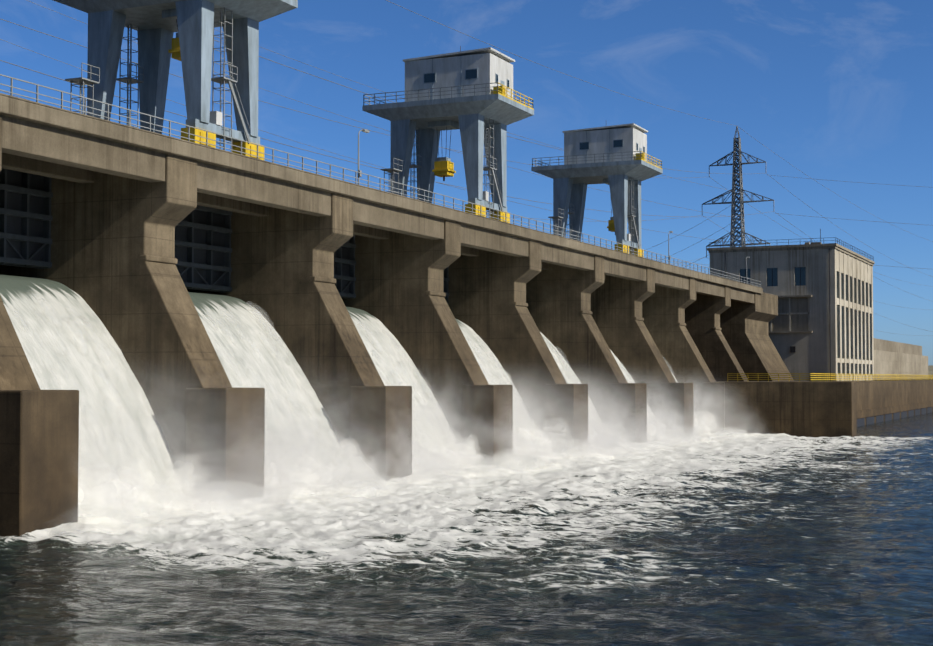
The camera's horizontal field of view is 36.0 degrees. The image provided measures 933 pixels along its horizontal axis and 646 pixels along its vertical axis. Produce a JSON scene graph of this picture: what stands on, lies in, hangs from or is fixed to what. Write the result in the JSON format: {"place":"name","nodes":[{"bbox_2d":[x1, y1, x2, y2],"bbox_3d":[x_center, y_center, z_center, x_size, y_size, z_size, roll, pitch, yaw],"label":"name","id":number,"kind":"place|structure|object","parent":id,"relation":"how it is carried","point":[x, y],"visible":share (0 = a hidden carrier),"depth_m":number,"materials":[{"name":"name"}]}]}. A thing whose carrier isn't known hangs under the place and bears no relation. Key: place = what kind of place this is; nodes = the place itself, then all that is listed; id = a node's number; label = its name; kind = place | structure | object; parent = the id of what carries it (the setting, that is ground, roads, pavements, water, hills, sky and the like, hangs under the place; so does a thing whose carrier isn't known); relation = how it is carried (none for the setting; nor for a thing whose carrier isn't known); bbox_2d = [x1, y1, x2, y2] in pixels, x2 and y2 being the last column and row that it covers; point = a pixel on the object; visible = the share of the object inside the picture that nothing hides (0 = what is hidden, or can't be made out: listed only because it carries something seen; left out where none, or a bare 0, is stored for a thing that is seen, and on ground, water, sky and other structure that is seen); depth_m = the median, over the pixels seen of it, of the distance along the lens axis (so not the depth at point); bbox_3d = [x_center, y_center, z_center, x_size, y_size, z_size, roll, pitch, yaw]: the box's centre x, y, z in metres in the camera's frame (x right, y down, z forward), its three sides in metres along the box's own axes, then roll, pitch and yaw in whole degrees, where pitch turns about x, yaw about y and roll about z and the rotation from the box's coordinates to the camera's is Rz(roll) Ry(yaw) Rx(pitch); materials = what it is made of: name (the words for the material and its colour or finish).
{"place":"outdoors","nodes":[
{"label":"outdoors","id":0,"kind":"place"},
{"bbox_2d":[0,412,932,645],"bbox_3d":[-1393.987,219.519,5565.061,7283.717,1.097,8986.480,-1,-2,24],"label":"river water","id":1,"kind":"structure","parent":0,"point":[780,539],"depth_m":62.33,"materials":[{"name":"liquid"}]},
{"bbox_2d":[0,274,183,506],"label":"spillway water","id":2,"kind":"structure","parent":1,"relation":"in","point":[58,296],"depth_m":85.69,"materials":[{"name":"white liquid"}]},
{"bbox_2d":[188,292,347,482],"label":"spillway water","id":3,"kind":"structure","parent":1,"relation":"in","point":[238,309],"depth_m":104.26,"materials":[{"name":"white liquid"}]},
{"bbox_2d":[0,382,724,536],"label":"pier bases","id":4,"kind":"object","parent":1,"relation":"in","point":[39,444],"depth_m":86.54,"materials":[{"name":"concrete"}]},
{"bbox_2d":[14,290,746,535],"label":"spray mist","id":5,"kind":"structure","parent":1,"relation":"on","point":[101,504],"depth_m":92.43,"materials":[{"name":"white liquid"}]},
{"bbox_2d":[0,114,793,487],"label":"dam piers","id":6,"kind":"structure","parent":1,"relation":"in","point":[114,260],"depth_m":111.16,"materials":[{"name":"concrete"}]},
{"bbox_2d":[0,168,448,303],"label":"spillway gates","id":7,"kind":"object","parent":6,"relation":"attached to","point":[203,250],"visible":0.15,"depth_m":105.96,"materials":[{"name":"metal"}]},
{"bbox_2d":[2,115,754,303],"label":"deck girders","id":8,"kind":"object","parent":6,"relation":"on","point":[41,149],"visible":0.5,"depth_m":100.77,"materials":[{"name":"beige concrete"}]},
{"bbox_2d":[0,93,762,293],"bbox_3d":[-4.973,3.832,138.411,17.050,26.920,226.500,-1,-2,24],"label":"deck slab","id":9,"kind":"structure","parent":6,"relation":"on","point":[34,112],"depth_m":101.18,"materials":[{"name":"beige concrete"}]},
{"bbox_2d":[358,129,369,184],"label":"lamp post","id":10,"kind":"object","parent":9,"relation":"on","point":[365,131],"visible":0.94,"depth_m":112.22,"materials":[{"name":"metal"}]},
{"bbox_2d":[0,74,760,286],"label":"deck railing","id":11,"kind":"object","parent":9,"relation":"on","point":[188,133],"visible":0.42,"depth_m":103.35,"materials":[{"name":"grey metal"}]},
{"bbox_2d":[668,231,672,263],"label":"lamp post","id":12,"kind":"object","parent":9,"relation":"on","point":[668,246],"visible":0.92,"depth_m":190.69,"materials":[{"name":"metal"}]},
{"bbox_2d":[746,257,749,283],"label":"lamp post","id":13,"kind":"object","parent":9,"relation":"on","point":[746,270],"visible":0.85,"depth_m":231.21,"materials":[{"name":"metal"}]},
{"bbox_2d":[346,306,456,468],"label":"spillway water","id":14,"kind":"structure","parent":1,"relation":"in","point":[374,325],"depth_m":123.69,"materials":[{"name":"white liquid"}]},
{"bbox_2d":[455,318,541,446],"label":"spillway water","id":15,"kind":"structure","parent":1,"relation":"in","point":[468,332],"depth_m":143.06,"materials":[{"name":"white liquid"}]},
{"bbox_2d":[540,332,606,431],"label":"spillway water","id":16,"kind":"structure","parent":1,"relation":"in","point":[557,361],"depth_m":161.49,"materials":[{"name":"white liquid"}]},
{"bbox_2d":[610,350,654,418],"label":"spillway water","id":17,"kind":"structure","parent":1,"relation":"in","point":[618,362],"depth_m":180.43,"materials":[{"name":"white liquid"}]},
{"bbox_2d":[722,381,856,436],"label":"guide wall","id":18,"kind":"structure","parent":1,"relation":"in","point":[809,409],"depth_m":192.06,"materials":[{"name":"concrete"}]},
{"bbox_2d":[716,379,932,424],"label":"tailrace platform","id":19,"kind":"structure","parent":1,"relation":"on","point":[875,398],"depth_m":272.18,"materials":[{"name":"concrete"}]},
{"bbox_2d":[727,373,932,381],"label":"yellow railing","id":20,"kind":"object","parent":19,"relation":"on","point":[895,377],"visible":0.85,"depth_m":213.35,"materials":[{"name":"metal"}]},
{"bbox_2d":[857,407,931,426],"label":"draft tube openings","id":21,"kind":"object","parent":19,"relation":"attached to","point":[870,420],"visible":0.31,"depth_m":271.75,"materials":[{"name":"metal"}]},
{"bbox_2d":[873,338,927,379],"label":"low background building","id":22,"kind":"structure","parent":19,"relation":"on","point":[893,357],"depth_m":433.82,"materials":[{"name":"concrete"}]},
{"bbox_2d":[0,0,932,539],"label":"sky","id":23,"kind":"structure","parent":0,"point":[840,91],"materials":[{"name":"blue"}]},
{"bbox_2d":[702,126,773,256],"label":"transmission tower","id":24,"kind":"structure","parent":0,"point":[735,177],"depth_m":335.53,"materials":[{"name":"metal"}]},
{"bbox_2d":[707,229,874,380],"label":"powerhouse building","id":25,"kind":"structure","parent":0,"point":[822,322],"depth_m":256.85,"materials":[{"name":"concrete"}]},
{"bbox_2d":[928,365,932,378],"bbox_3d":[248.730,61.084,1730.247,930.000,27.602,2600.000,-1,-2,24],"label":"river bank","id":26,"kind":"structure","parent":0,"point":[930,370],"depth_m":764.21,"materials":[{"name":"beige concrete"}]},
{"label":"crane rails","id":27,"kind":"object","parent":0,"visible":0},
{"bbox_2d":[53,0,297,159],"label":"gantry crane","id":28,"kind":"object","parent":27,"relation":"on","point":[155,24],"visible":0.79,"depth_m":97.80,"materials":[{"name":"paint"}]},
{"bbox_2d":[362,46,533,222],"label":"gantry crane","id":29,"kind":"object","parent":27,"relation":"on","point":[468,94],"visible":0.83,"depth_m":138.09,"materials":[{"name":"paint"}]},
{"bbox_2d":[531,123,662,257],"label":"gantry crane","id":30,"kind":"object","parent":27,"relation":"on","point":[614,157],"visible":0.79,"depth_m":178.35,"materials":[{"name":"paint"}]},
{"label":"switchyard gantry","id":31,"kind":"object","parent":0,"visible":0},
{"bbox_2d":[0,0,932,335],"bbox_3d":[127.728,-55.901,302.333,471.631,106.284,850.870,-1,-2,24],"label":"power lines","id":32,"kind":"object","parent":31,"relation":"hanging from","point":[458,152],"visible":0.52,"depth_m":251.86,"materials":[{"name":"black metal"}]}
]}

